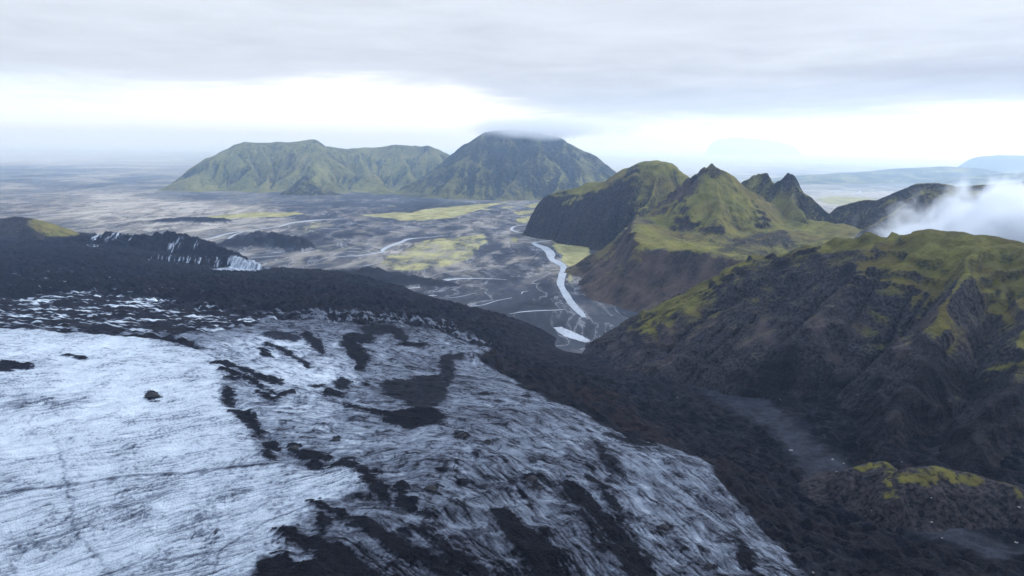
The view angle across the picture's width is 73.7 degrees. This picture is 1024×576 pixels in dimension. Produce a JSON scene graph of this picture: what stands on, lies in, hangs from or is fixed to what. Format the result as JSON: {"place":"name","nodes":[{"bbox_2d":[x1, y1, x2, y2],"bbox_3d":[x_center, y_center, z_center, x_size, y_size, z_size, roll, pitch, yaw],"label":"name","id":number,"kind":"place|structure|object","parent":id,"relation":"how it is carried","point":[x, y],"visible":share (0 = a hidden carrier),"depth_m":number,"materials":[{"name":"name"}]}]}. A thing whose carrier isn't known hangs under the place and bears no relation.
{"place":"outdoors","nodes":[
{"label":"outdoors","id":0,"kind":"place"},
{"bbox_2d":[0,217,79,240],"bbox_3d":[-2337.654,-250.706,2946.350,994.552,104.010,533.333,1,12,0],"label":"hill","id":1,"kind":"structure","parent":0,"point":[24,228],"depth_m":2953.08,"materials":[{"name":"green plant"}]},
{"bbox_2d":[206,219,338,239],"bbox_3d":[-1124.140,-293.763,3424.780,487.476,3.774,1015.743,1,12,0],"label":"river","id":2,"kind":"structure","parent":0,"point":[265,228],"depth_m":3438.76,"materials":[{"name":"white liquid"}]},
{"bbox_2d":[157,139,449,193],"bbox_3d":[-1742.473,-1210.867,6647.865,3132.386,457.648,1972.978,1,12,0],"label":"mountain","id":3,"kind":"structure","parent":0,"point":[252,167],"depth_m":6359.16,"materials":[{"name":"green plant"}]},
{"bbox_2d":[278,176,340,195],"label":"hill","id":4,"kind":"structure","parent":0,"point":[305,186],"depth_m":5599.57,"materials":[{"name":"grey stone"}]},
{"bbox_2d":[340,235,445,256],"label":"river","id":5,"kind":"structure","parent":0,"point":[388,246],"depth_m":2929.18,"materials":[{"name":"white liquid"}]},
{"bbox_2d":[408,278,505,288],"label":"river","id":6,"kind":"structure","parent":0,"point":[460,278],"depth_m":2245.46,"materials":[{"name":"grey liquid"}]},
{"bbox_2d":[429,293,507,305],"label":"river","id":7,"kind":"structure","parent":0,"point":[469,294],"depth_m":1954.70,"materials":[{"name":"grey liquid"}]},
{"bbox_2d":[0,149,968,353],"bbox_3d":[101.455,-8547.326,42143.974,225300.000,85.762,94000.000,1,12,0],"label":"ground","id":8,"kind":"structure","parent":0,"point":[100,192],"depth_m":3850.31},
{"bbox_2d":[394,129,616,200],"bbox_3d":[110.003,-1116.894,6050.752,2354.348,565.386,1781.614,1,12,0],"label":"mountain","id":9,"kind":"structure","parent":0,"point":[508,165],"depth_m":5750.40,"materials":[{"name":"green plant"}]},
{"bbox_2d":[0,230,1023,575],"bbox_3d":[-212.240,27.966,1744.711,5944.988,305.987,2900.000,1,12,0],"label":"moraine","id":10,"kind":"structure","parent":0,"point":[160,286],"depth_m":1035.88,"materials":[{"name":"black gravel"}]},
{"bbox_2d":[0,314,810,575],"bbox_3d":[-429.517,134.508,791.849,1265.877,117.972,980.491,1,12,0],"label":"glacier","id":11,"kind":"object","parent":10,"relation":"on","point":[195,467],"visible":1,"depth_m":542.53,"materials":[{"name":"white ice"}]},
{"bbox_2d":[144,392,158,397],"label":"debris mound","id":12,"kind":"object","parent":11,"relation":"on","point":[151,395],"visible":1,"depth_m":686.60,"materials":[{"name":"grey stone"}]},
{"bbox_2d":[287,445,297,450],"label":"debris mound","id":13,"kind":"object","parent":11,"relation":"on","point":[293,448],"visible":1,"depth_m":564.50,"materials":[{"name":"grey stone"}]},
{"bbox_2d":[424,485,436,491],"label":"debris mound","id":14,"kind":"object","parent":11,"relation":"on","point":[431,488],"visible":1,"depth_m":498.55,"materials":[{"name":"grey stone"}]},
{"bbox_2d":[456,432,466,437],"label":"debris mound","id":15,"kind":"object","parent":11,"relation":"on","point":[461,434],"visible":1,"depth_m":604.33,"materials":[{"name":"grey stone"}]},
{"bbox_2d":[525,475,536,481],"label":"debris mound","id":16,"kind":"object","parent":11,"relation":"on","point":[532,478],"visible":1,"depth_m":516.03,"materials":[{"name":"grey stone"}]},
{"bbox_2d":[659,524,668,530],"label":"debris mound","id":17,"kind":"object","parent":11,"relation":"on","point":[665,527],"visible":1,"depth_m":470.18,"materials":[{"name":"grey stone"}]},
{"bbox_2d":[0,138,1023,158],"bbox_3d":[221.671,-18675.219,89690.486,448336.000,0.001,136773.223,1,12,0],"label":"sea","id":18,"kind":"structure","parent":0,"point":[220,146],"depth_m":47237.65,"materials":[{"name":"liquid"}]},
{"bbox_2d":[0,0,1023,149],"label":"sky","id":19,"kind":"structure","parent":0,"point":[865,74],"materials":[{"name":"white"}]},
{"bbox_2d":[511,291,562,313],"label":"river","id":20,"kind":"structure","parent":0,"point":[534,310],"depth_m":1829.26,"materials":[{"name":"grey liquid"}]},
{"bbox_2d":[510,225,585,316],"bbox_3d":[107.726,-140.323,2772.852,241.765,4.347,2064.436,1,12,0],"label":"river","id":21,"kind":"structure","parent":0,"point":[550,254],"depth_m":2291.19,"materials":[{"name":"white liquid"}]},
{"bbox_2d":[554,327,589,341],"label":"river","id":22,"kind":"structure","parent":0,"point":[568,333],"depth_m":1606.06,"materials":[{"name":"white liquid"}]},
{"bbox_2d":[522,160,689,251],"bbox_3d":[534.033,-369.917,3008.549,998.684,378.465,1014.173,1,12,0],"label":"mountain","id":23,"kind":"structure","parent":0,"point":[598,216],"depth_m":3009.41,"materials":[{"name":"black stone"}]},
{"bbox_2d":[564,163,862,312],"bbox_3d":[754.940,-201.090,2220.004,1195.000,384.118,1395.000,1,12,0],"label":"mountain","id":24,"kind":"structure","parent":0,"point":[711,220],"depth_m":2204.82,"materials":[{"name":"green plant"}]},
{"bbox_2d":[704,137,801,155],"bbox_3d":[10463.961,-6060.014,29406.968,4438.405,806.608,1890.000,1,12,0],"label":"mountain","id":25,"kind":"structure","parent":0,"point":[736,146],"depth_m":29033.47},
{"bbox_2d":[741,173,829,224],"bbox_3d":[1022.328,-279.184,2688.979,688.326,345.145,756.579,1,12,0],"label":"mountain","id":26,"kind":"structure","parent":0,"point":[789,197],"depth_m":2637.98,"materials":[{"name":"green plant"}]},
{"bbox_2d":[582,229,1023,478],"bbox_3d":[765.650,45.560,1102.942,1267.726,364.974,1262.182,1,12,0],"label":"hill","id":27,"kind":"structure","parent":0,"point":[917,334],"depth_m":1031.20,"materials":[{"name":"grey stone"}]},
{"bbox_2d":[798,461,908,533],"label":"hill","id":28,"kind":"structure","parent":0,"point":[868,485],"depth_m":631.99,"materials":[{"name":"grey stone"}]},
{"bbox_2d":[813,185,904,194],"bbox_3d":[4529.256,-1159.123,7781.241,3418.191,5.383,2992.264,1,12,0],"label":"river","id":29,"kind":"structure","parent":0,"point":[852,194],"depth_m":6762.27,"materials":[{"name":"grey liquid"}]},
{"bbox_2d":[771,166,1002,184],"bbox_3d":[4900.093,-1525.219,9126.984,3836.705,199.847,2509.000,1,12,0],"label":"hill","id":30,"kind":"structure","parent":0,"point":[911,175],"depth_m":8821.08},
{"bbox_2d":[842,157,962,163],"bbox_3d":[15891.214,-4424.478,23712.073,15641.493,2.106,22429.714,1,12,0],"label":"river","id":31,"kind":"structure","parent":0,"point":[895,158],"depth_m":23763.83,"materials":[{"name":"white liquid"}]},
{"bbox_2d":[823,181,1023,242],"bbox_3d":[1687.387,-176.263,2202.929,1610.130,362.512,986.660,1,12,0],"label":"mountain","id":32,"kind":"structure","parent":0,"point":[997,210],"depth_m":2240.00,"materials":[{"name":"water vapor"}]},
{"bbox_2d":[842,466,1023,533],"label":"hill","id":33,"kind":"structure","parent":0,"point":[961,499],"depth_m":588.40,"materials":[{"name":"grey stone"}]},
{"bbox_2d":[930,172,1023,186],"bbox_3d":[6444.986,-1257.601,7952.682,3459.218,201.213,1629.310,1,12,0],"label":"hill","id":34,"kind":"structure","parent":0,"point":[1003,178],"depth_m":7676.21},
{"bbox_2d":[958,155,1023,172],"bbox_3d":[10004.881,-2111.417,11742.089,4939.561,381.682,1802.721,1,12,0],"label":"hill","id":35,"kind":"structure","parent":0,"point":[1008,163],"depth_m":11434.76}
]}

